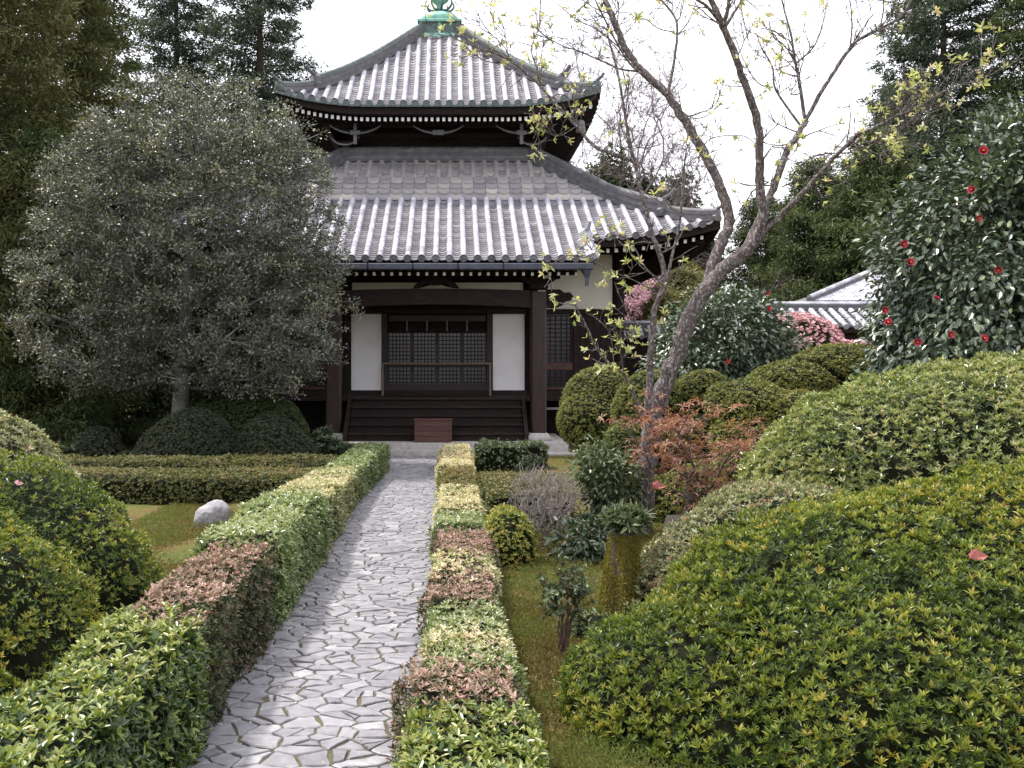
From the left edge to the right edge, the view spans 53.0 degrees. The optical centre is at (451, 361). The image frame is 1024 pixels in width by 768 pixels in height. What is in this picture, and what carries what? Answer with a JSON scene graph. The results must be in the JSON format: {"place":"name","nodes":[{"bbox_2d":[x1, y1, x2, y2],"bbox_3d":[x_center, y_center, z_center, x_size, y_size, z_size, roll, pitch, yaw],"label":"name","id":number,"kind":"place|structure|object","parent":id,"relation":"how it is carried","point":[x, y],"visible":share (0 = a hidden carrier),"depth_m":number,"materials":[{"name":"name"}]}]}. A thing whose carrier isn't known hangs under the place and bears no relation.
{"place":"outdoors","nodes":[
{"label":"outdoors","id":0,"kind":"place"},
{"bbox_2d":[181,456,437,767],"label":"path","id":1,"kind":"structure","parent":0,"point":[327,720],"depth_m":6.97,"materials":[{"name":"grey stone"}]},
{"bbox_2d":[18,394,751,767],"bbox_3d":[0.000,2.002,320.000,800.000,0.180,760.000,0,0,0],"label":"ground","id":2,"kind":"structure","parent":0,"point":[136,512],"depth_m":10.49,"materials":[{"name":"green plant"}]},
{"bbox_2d":[0,407,89,497],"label":"clipped shrub","id":3,"kind":"object","parent":2,"relation":"on","point":[14,444],"visible":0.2,"depth_m":9.19,"materials":[{"name":"green plant"}]},
{"bbox_2d":[0,507,109,736],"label":"clipped shrub","id":4,"kind":"object","parent":2,"relation":"on","point":[44,623],"visible":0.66,"depth_m":5.57,"materials":[{"name":"green plant"}]},
{"bbox_2d":[0,0,136,433],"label":"cedar tree","id":5,"kind":"object","parent":2,"relation":"on","point":[11,92],"visible":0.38,"depth_m":22.48,"materials":[{"name":"green plant"}]},
{"bbox_2d":[54,439,83,457],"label":"leafy shrub","id":6,"kind":"object","parent":2,"relation":"on","point":[70,448],"visible":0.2,"depth_m":18.26,"materials":[{"name":"green plant"}]},
{"bbox_2d":[0,122,160,452],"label":"cedar tree","id":7,"kind":"object","parent":2,"relation":"on","point":[64,425],"visible":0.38,"depth_m":21.70,"materials":[{"name":"green plant"}]},
{"bbox_2d":[0,449,168,627],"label":"clipped shrub","id":8,"kind":"object","parent":2,"relation":"on","point":[56,514],"visible":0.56,"depth_m":6.84,"materials":[{"name":"green plant"}]},
{"bbox_2d":[0,0,169,437],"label":"cedar tree","id":9,"kind":"object","parent":2,"relation":"on","point":[88,55],"visible":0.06,"depth_m":26.81,"materials":[{"name":"green plant"}]},
{"bbox_2d":[69,425,124,458],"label":"domed shrub","id":10,"kind":"object","parent":2,"relation":"on","point":[98,442],"visible":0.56,"depth_m":18.75,"materials":[{"name":"green plant"}]},
{"bbox_2d":[23,0,175,204],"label":"cedar tree","id":11,"kind":"object","parent":2,"relation":"on","point":[137,66],"visible":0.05,"depth_m":31.92,"materials":[{"name":"green plant"}]},
{"bbox_2d":[0,597,227,767],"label":"hedge","id":12,"kind":"object","parent":2,"relation":"on","point":[124,696],"visible":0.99,"depth_m":4.46,"materials":[{"name":"green plant"}]},
{"bbox_2d":[30,123,220,443],"bbox_3d":[-8.186,-1.870,24.893,5.486,8.092,5.302,0,0,8],"label":"cedar tree","id":13,"kind":"object","parent":2,"relation":"on","point":[140,423],"visible":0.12,"depth_m":24.41,"materials":[{"name":"green plant"}]},
{"bbox_2d":[115,450,137,458],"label":"domed shrub","id":14,"kind":"object","parent":2,"relation":"on","point":[123,452],"visible":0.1,"depth_m":18.14,"materials":[{"name":"green plant"}]},
{"bbox_2d":[121,0,230,309],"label":"cedar tree","id":15,"kind":"object","parent":2,"relation":"on","point":[166,30],"visible":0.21,"depth_m":39.40,"materials":[{"name":"green plant"}]},
{"bbox_2d":[0,61,366,416],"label":"broadleaf tree","id":16,"kind":"object","parent":2,"relation":"on","point":[281,257],"visible":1,"depth_m":19.14,"materials":[{"name":"green plant"}]},
{"bbox_2d":[132,406,239,459],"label":"domed shrub","id":17,"kind":"object","parent":2,"relation":"on","point":[198,433],"visible":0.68,"depth_m":18.14,"materials":[{"name":"green plant"}]},
{"bbox_2d":[38,452,342,472],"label":"hedge","id":18,"kind":"object","parent":2,"relation":"on","point":[179,461],"visible":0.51,"depth_m":16.66,"materials":[{"name":"green plant"}]},
{"bbox_2d":[103,533,282,747],"bbox_3d":[-1.551,1.650,6.459,0.675,0.764,3.065,0,0,0],"label":"hedge","id":19,"kind":"object","parent":2,"relation":"on","point":[237,591],"visible":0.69,"depth_m":6.39,"materials":[{"name":"brown plant"}]},
{"bbox_2d":[144,154,250,408],"bbox_3d":[-6.731,-1.870,28.860,5.302,8.092,5.486,0,0,18],"label":"cedar tree","id":20,"kind":"object","parent":2,"relation":"on","point":[245,363],"visible":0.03,"depth_m":28.23,"materials":[{"name":"green plant"}]},
{"bbox_2d":[44,464,362,504],"bbox_3d":[-4.102,1.770,14.832,5.702,0.526,1.172,0,0,3],"label":"hedge","id":21,"kind":"object","parent":2,"relation":"on","point":[144,485],"visible":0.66,"depth_m":14.37,"materials":[{"name":"green plant"}]},
{"bbox_2d":[193,500,230,527],"bbox_3d":[-2.994,2.012,12.705,0.516,0.605,0.413,0,0,0],"label":"boulder","id":22,"kind":"object","parent":2,"relation":"on","point":[213,511],"visible":0.47,"depth_m":12.55,"materials":[{"name":"grey stone"}]},
{"bbox_2d":[172,0,329,299],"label":"cedar tree","id":23,"kind":"object","parent":2,"relation":"on","point":[250,21],"visible":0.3,"depth_m":37.32,"materials":[{"name":"green plant"}]},
{"bbox_2d":[204,389,310,439],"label":"domed shrub","id":24,"kind":"object","parent":2,"relation":"on","point":[236,414],"visible":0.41,"depth_m":19.99,"materials":[{"name":"green plant"}]},
{"bbox_2d":[189,488,334,634],"bbox_3d":[-1.595,1.619,8.990,0.844,0.833,3.786,0,0,0],"label":"hedge","id":25,"kind":"object","parent":2,"relation":"on","point":[290,520],"visible":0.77,"depth_m":8.59,"materials":[{"name":"green plant"}]},
{"bbox_2d":[233,413,319,459],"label":"domed shrub","id":26,"kind":"object","parent":2,"relation":"on","point":[267,433],"visible":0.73,"depth_m":18.46,"materials":[{"name":"green plant"}]},
{"bbox_2d":[276,462,363,555],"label":"hedge","id":27,"kind":"object","parent":2,"relation":"on","point":[339,486],"visible":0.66,"depth_m":12.11,"materials":[{"name":"green plant"}]},
{"bbox_2d":[309,425,343,457],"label":"leafy shrub","id":28,"kind":"object","parent":2,"relation":"on","point":[325,441],"visible":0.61,"depth_m":19.41,"materials":[{"name":"green plant"}]},
{"bbox_2d":[324,441,390,498],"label":"hedge","id":29,"kind":"object","parent":2,"relation":"on","point":[372,459],"visible":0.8,"depth_m":16.37,"materials":[{"name":"green plant"}]},
{"bbox_2d":[339,439,387,455],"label":"hedge","id":30,"kind":"object","parent":2,"relation":"on","point":[346,446],"visible":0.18,"depth_m":20.12,"materials":[{"name":"green plant"}]},
{"bbox_2d":[146,0,721,455],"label":"temple hall","id":31,"kind":"structure","parent":2,"relation":"on","point":[462,210],"depth_m":25.02,"materials":[{"name":"tile"}]},
{"bbox_2d":[263,314,301,388],"bbox_3d":[-4.165,-0.240,25.060,0.990,1.840,0.100,0,0,0],"label":"plank door","id":32,"kind":"structure","parent":31,"relation":"in","point":[273,383],"depth_m":25.03,"materials":[{"name":"brown wood"}]},
{"bbox_2d":[291,120,299,131],"bbox_3d":[-3.970,-6.058,25.930,0.270,0.485,0.263,0,0,0],"label":"wind bell","id":33,"kind":"object","parent":31,"relation":"hanging from","point":[295,122],"visible":0.35,"depth_m":25.84,"materials":[{"name":"metal"}]},
{"bbox_2d":[414,418,451,441],"bbox_3d":[-0.400,1.482,22.110,0.820,0.505,0.280,0,0,0],"label":"offering box","id":34,"kind":"object","parent":31,"relation":"on","point":[433,429],"visible":0.98,"depth_m":21.99,"materials":[{"name":"red wood"}]},
{"bbox_2d":[382,314,491,389],"bbox_3d":[-0.360,-0.233,25.025,2.680,1.865,0.170,0,0,0],"label":"door","id":35,"kind":"structure","parent":31,"relation":"in","point":[406,345],"depth_m":25.03,"materials":[{"name":"wood"}]},
{"bbox_2d":[576,120,585,132],"bbox_3d":[3.270,-6.058,25.930,0.270,0.485,0.263,0,0,0],"label":"wind bell","id":36,"kind":"object","parent":31,"relation":"hanging from","point":[581,122],"visible":0.71,"depth_m":25.85,"materials":[{"name":"metal"}]},
{"bbox_2d":[573,314,611,380],"bbox_3d":[3.465,-0.240,25.060,0.990,1.840,0.100,0,0,0],"label":"plank door","id":37,"kind":"structure","parent":31,"relation":"in","point":[596,329],"depth_m":25.03,"materials":[{"name":"brown wood"}]},
{"bbox_2d":[434,442,476,486],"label":"hedge","id":38,"kind":"object","parent":2,"relation":"on","point":[457,454],"visible":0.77,"depth_m":17.82,"materials":[{"name":"beige plant"}]},
{"bbox_2d":[415,561,500,637],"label":"hedge","id":39,"kind":"object","parent":2,"relation":"on","point":[456,588],"visible":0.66,"depth_m":7.57,"materials":[{"name":"brown plant"}]},
{"bbox_2d":[426,505,489,559],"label":"hedge","id":40,"kind":"object","parent":2,"relation":"on","point":[460,519],"visible":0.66,"depth_m":10.60,"materials":[{"name":"green plant"}]},
{"bbox_2d":[385,640,530,766],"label":"hedge","id":41,"kind":"object","parent":2,"relation":"on","point":[478,690],"visible":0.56,"depth_m":5.30,"materials":[{"name":"brown plant"}]},
{"bbox_2d":[436,464,480,494],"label":"hedge","id":42,"kind":"object","parent":2,"relation":"on","point":[468,474],"visible":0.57,"depth_m":14.72,"materials":[{"name":"yellow plant"}]},
{"bbox_2d":[431,481,485,531],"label":"hedge","id":43,"kind":"object","parent":2,"relation":"on","point":[457,500],"visible":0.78,"depth_m":12.29,"materials":[{"name":"beige plant"}]},
{"bbox_2d":[425,545,503,605],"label":"hedge","id":44,"kind":"object","parent":2,"relation":"on","point":[487,561],"visible":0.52,"depth_m":8.51,"materials":[{"name":"beige plant"}]},
{"bbox_2d":[429,523,502,580],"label":"hedge","id":45,"kind":"object","parent":2,"relation":"on","point":[481,537],"visible":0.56,"depth_m":9.49,"materials":[{"name":"brown plant"}]},
{"bbox_2d":[418,588,516,668],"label":"hedge","id":46,"kind":"object","parent":2,"relation":"on","point":[435,616],"visible":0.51,"depth_m":6.87,"materials":[{"name":"green plant"}]},
{"bbox_2d":[416,608,521,680],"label":"hedge","id":47,"kind":"object","parent":2,"relation":"on","point":[469,639],"visible":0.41,"depth_m":6.26,"materials":[{"name":"beige plant"}]},
{"bbox_2d":[389,686,551,767],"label":"hedge","id":48,"kind":"object","parent":2,"relation":"on","point":[455,742],"visible":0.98,"depth_m":4.67,"materials":[{"name":"green plant"}]},
{"bbox_2d":[423,632,530,706],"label":"hedge","id":49,"kind":"object","parent":2,"relation":"on","point":[513,662],"visible":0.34,"depth_m":5.83,"materials":[{"name":"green plant"}]},
{"bbox_2d":[473,438,549,471],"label":"hedge","id":50,"kind":"object","parent":2,"relation":"on","point":[504,455],"visible":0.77,"depth_m":18.63,"materials":[{"name":"green plant"}]},
{"bbox_2d":[484,503,539,569],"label":"clipped shrub","id":51,"kind":"object","parent":2,"relation":"on","point":[510,532],"visible":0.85,"depth_m":9.99,"materials":[{"name":"green plant"}]},
{"bbox_2d":[478,468,555,498],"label":"hedge","id":52,"kind":"object","parent":2,"relation":"on","point":[492,474],"visible":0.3,"depth_m":15.54,"materials":[{"name":"green plant"}]},
{"bbox_2d":[478,474,575,530],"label":"hedge","id":53,"kind":"object","parent":2,"relation":"on","point":[496,493],"visible":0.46,"depth_m":12.41,"materials":[{"name":"green plant"}]},
{"bbox_2d":[514,453,548,472],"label":"clipped shrub","id":54,"kind":"object","parent":2,"relation":"on","point":[530,461],"visible":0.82,"depth_m":18.07,"materials":[{"name":"green plant"}]},
{"bbox_2d":[507,462,588,546],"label":"twiggy bush","id":55,"kind":"object","parent":2,"relation":"on","point":[560,511],"visible":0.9,"depth_m":11.15,"materials":[{"name":"plant"}]},
{"bbox_2d":[533,555,598,655],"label":"young shrub","id":56,"kind":"object","parent":2,"relation":"on","point":[555,593],"visible":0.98,"depth_m":6.96,"materials":[{"name":"dark green leaf"},{"name":"twig bark"}]},
{"bbox_2d":[539,503,611,566],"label":"leafy shrub","id":57,"kind":"object","parent":2,"relation":"on","point":[579,544],"visible":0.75,"depth_m":10.30,"materials":[{"name":"green plant"}]},
{"bbox_2d":[556,365,627,476],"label":"cloud pruned shrub","id":58,"kind":"object","parent":2,"relation":"on","point":[586,401],"visible":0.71,"depth_m":16.82,"materials":[{"name":"green plant"}]},
{"bbox_2d":[571,603,613,641],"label":"leafy plant","id":59,"kind":"object","parent":2,"relation":"on","point":[581,626],"visible":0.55,"depth_m":7.40,"materials":[{"name":"green plant"}]},
{"bbox_2d":[559,427,651,528],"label":"camellia bush","id":60,"kind":"object","parent":2,"relation":"on","point":[611,480],"visible":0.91,"depth_m":11.64,"materials":[{"name":"green plant"}]},
{"bbox_2d":[595,530,641,620],"bbox_3d":[1.313,1.665,7.993,0.387,0.790,0.384,0,0,-20],"label":"mossy stump","id":61,"kind":"object","parent":2,"relation":"on","point":[621,567],"visible":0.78,"depth_m":7.90,"materials":[{"name":"green plant"}]},
{"bbox_2d":[597,498,657,536],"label":"sprouting plant","id":62,"kind":"object","parent":61,"relation":"on","point":[622,518],"visible":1,"depth_m":7.90,"materials":[{"name":"green plant"}]},
{"bbox_2d":[529,12,713,207],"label":"bare tree","id":63,"kind":"object","parent":2,"relation":"on","point":[617,112],"visible":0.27,"depth_m":45.33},
{"bbox_2d":[624,276,660,320],"bbox_3d":[7.291,-0.551,37.015,2.228,5.102,2.028,0,0,-37],"label":"blossom tree","id":64,"kind":"object","parent":2,"relation":"on","point":[635,306],"visible":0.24,"depth_m":36.91,"materials":[{"name":"pink plant"}]},
{"bbox_2d":[585,76,728,313],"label":"bare tree","id":65,"kind":"object","parent":2,"relation":"on","point":[633,138],"visible":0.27,"depth_m":41.58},
{"bbox_2d":[584,141,731,320],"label":"evergreen shrub","id":66,"kind":"object","parent":2,"relation":"on","point":[612,179],"visible":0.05,"depth_m":42.85,"materials":[{"name":"green plant"}]},
{"bbox_2d":[601,369,716,479],"bbox_3d":[3.176,1.069,15.577,1.899,1.947,1.557,0,0,0],"label":"cloud pruned shrub","id":67,"kind":"object","parent":2,"relation":"on","point":[621,406],"visible":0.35,"depth_m":15.17,"materials":[{"name":"green plant"}]},
{"bbox_2d":[624,320,701,377],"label":"garden wall","id":68,"kind":"structure","parent":2,"relation":"on","point":[631,362],"depth_m":30.25,"materials":[{"name":"paint"}]},
{"bbox_2d":[655,514,700,561],"bbox_3d":[2.320,1.816,10.408,0.446,0.480,0.439,0,0,-43],"label":"tree stump","id":69,"kind":"object","parent":2,"relation":"on","point":[668,518],"visible":0.11,"depth_m":10.40,"materials":[{"name":"brown plant"}]},
{"bbox_2d":[597,388,778,515],"bbox_3d":[2.493,1.159,10.516,1.642,1.786,2.111,0,0,43],"label":"red maple","id":70,"kind":"object","parent":2,"relation":"on","point":[666,443],"visible":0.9,"depth_m":10.51,"materials":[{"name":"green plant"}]},
{"bbox_2d":[652,480,665,488],"bbox_3d":[2.021,1.197,9.979,0.140,0.084,0.058,0,0,6],"label":"fading bloom","id":71,"kind":"object","parent":70,"relation":"attached to","point":[657,485],"visible":1,"depth_m":9.98,"materials":[{"name":"pink plant"}]},
{"bbox_2d":[634,261,747,368],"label":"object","id":72,"kind":"object","parent":2,"relation":"on","point":[691,277],"visible":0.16,"depth_m":30.95,"materials":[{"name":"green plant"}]},
{"bbox_2d":[624,445,777,522],"bbox_3d":[3.275,1.533,12.848,2.318,1.012,1.328,0,0,6],"label":"clipped shrub","id":73,"kind":"object","parent":2,"relation":"on","point":[664,506],"visible":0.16,"depth_m":12.66,"materials":[{"name":"green plant"}]},
{"bbox_2d":[675,368,728,423],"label":"cloud pruned shrub","id":74,"kind":"object","parent":2,"relation":"on","point":[692,384],"visible":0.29,"depth_m":15.33,"materials":[{"name":"green plant"}]},
{"bbox_2d":[410,0,1023,534],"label":"budding tree","id":75,"kind":"object","parent":2,"relation":"on","point":[718,270],"visible":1,"depth_m":11.91,"materials":[{"name":"brown plant"}]},
{"bbox_2d":[634,280,813,383],"bbox_3d":[4.710,0.329,17.548,3.159,3.453,2.425,0,0,0],"label":"camellia bush","id":76,"kind":"object","parent":2,"relation":"on","point":[734,357],"visible":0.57,"depth_m":17.02,"materials":[{"name":"green plant"}]},
{"bbox_2d":[615,478,847,620],"bbox_3d":[2.649,1.477,7.963,2.864,1.147,2.146,0,0,0],"label":"azalea mound","id":77,"kind":"object","parent":2,"relation":"on","point":[654,575],"visible":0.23,"depth_m":7.90,"materials":[{"name":"green plant"}]},
{"bbox_2d":[722,194,793,300],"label":"cedar tree","id":78,"kind":"object","parent":2,"relation":"on","point":[755,258],"visible":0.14,"depth_m":43.62,"materials":[{"name":"green plant"}]},
{"bbox_2d":[703,377,840,460],"bbox_3d":[4.260,1.116,13.680,1.717,1.843,1.573,0,0,0],"label":"cloud pruned shrub","id":79,"kind":"object","parent":2,"relation":"on","point":[770,402],"visible":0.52,"depth_m":13.44,"materials":[{"name":"green plant"}]},
{"bbox_2d":[747,267,811,300],"bbox_3d":[11.857,-0.670,37.105,3.583,5.577,3.368,0,0,19],"label":"tree","id":80,"kind":"object","parent":2,"relation":"on","point":[779,285],"visible":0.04,"depth_m":37.03,"materials":[{"name":"green plant"}]},
{"bbox_2d":[551,452,1023,767],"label":"azalea mound","id":81,"kind":"object","parent":2,"relation":"on","point":[869,629],"visible":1,"depth_m":5.22,"materials":[{"name":"green plant"}]},
{"bbox_2d":[968,548,987,559],"bbox_3d":[2.572,0.939,5.000,0.095,0.059,0.028,0,0,12],"label":"fallen petal","id":82,"kind":"object","parent":81,"relation":"on","point":[975,554],"visible":1,"depth_m":5.00,"materials":[{"name":"pink plant"}]},
{"bbox_2d":[742,152,865,301],"bbox_3d":[13.208,-2.780,38.076,6.549,9.996,6.777,0,0,-19],"label":"cedar tree","id":83,"kind":"object","parent":2,"relation":"on","point":[799,231],"visible":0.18,"depth_m":37.28,"materials":[{"name":"green plant"}]},
{"bbox_2d":[771,311,876,410],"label":"pink azalea","id":84,"kind":"object","parent":2,"relation":"on","point":[822,331],"visible":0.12,"depth_m":18.54,"materials":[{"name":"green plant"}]},
{"bbox_2d":[743,342,915,418],"bbox_3d":[5.525,0.873,14.923,2.780,2.326,1.349,0,0,-10],"label":"cloud pruned shrub","id":85,"kind":"object","parent":2,"relation":"on","point":[818,368],"visible":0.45,"depth_m":14.47,"materials":[{"name":"green plant"}]},
{"bbox_2d":[794,261,942,363],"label":"side hall","id":86,"kind":"structure","parent":2,"relation":"on","point":[847,289],"depth_m":31.63,"materials":[{"name":"tile"}]},
{"bbox_2d":[721,347,1023,509],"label":"azalea mound","id":87,"kind":"object","parent":2,"relation":"on","point":[921,425],"visible":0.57,"depth_m":8.60,"materials":[{"name":"green plant"}]},
{"bbox_2d":[788,121,967,355],"bbox_3d":[15.046,-3.099,36.187,7.229,10.662,6.986,0,0,-11],"label":"cedar tree","id":88,"kind":"object","parent":2,"relation":"on","point":[851,227],"visible":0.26,"depth_m":35.41,"materials":[{"name":"green plant"}]},
{"bbox_2d":[859,82,918,214],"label":"cedar tree","id":89,"kind":"object","parent":2,"relation":"on","point":[880,97],"visible":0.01,"depth_m":45.78,"materials":[{"name":"green plant"}]},
{"bbox_2d":[841,0,1023,313],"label":"cedar tree","id":90,"kind":"object","parent":2,"relation":"on","point":[919,48],"visible":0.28,"depth_m":39.09,"materials":[{"name":"green plant"}]},
{"bbox_2d":[850,90,1023,400],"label":"camellia tree","id":91,"kind":"object","parent":2,"relation":"on","point":[981,294],"visible":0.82,"depth_m":11.77,"materials":[{"name":"green plant"}]},
{"bbox_2d":[942,0,1023,326],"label":"cedar tree","id":92,"kind":"object","parent":2,"relation":"on","point":[1014,35],"visible":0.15,"depth_m":37.72,"materials":[{"name":"green plant"}]},
{"bbox_2d":[381,363,491,395],"bbox_3d":[-0.371,0.420,24.750,2.659,0.797,0.260,0,0,0],"label":"railing","id":93,"kind":"object","parent":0,"point":[383,364],"depth_m":24.73,"materials":[{"name":"brown wood"}]},
{"bbox_2d":[6,0,1023,293],"label":"sky","id":94,"kind":"structure","parent":0,"point":[341,32],"materials":[{"name":"white"}]},
{"bbox_2d":[720,301,888,413],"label":"gallery building","id":95,"kind":"structure","parent":0,"point":[841,316],"depth_m":28.98,"materials":[{"name":"tile"}]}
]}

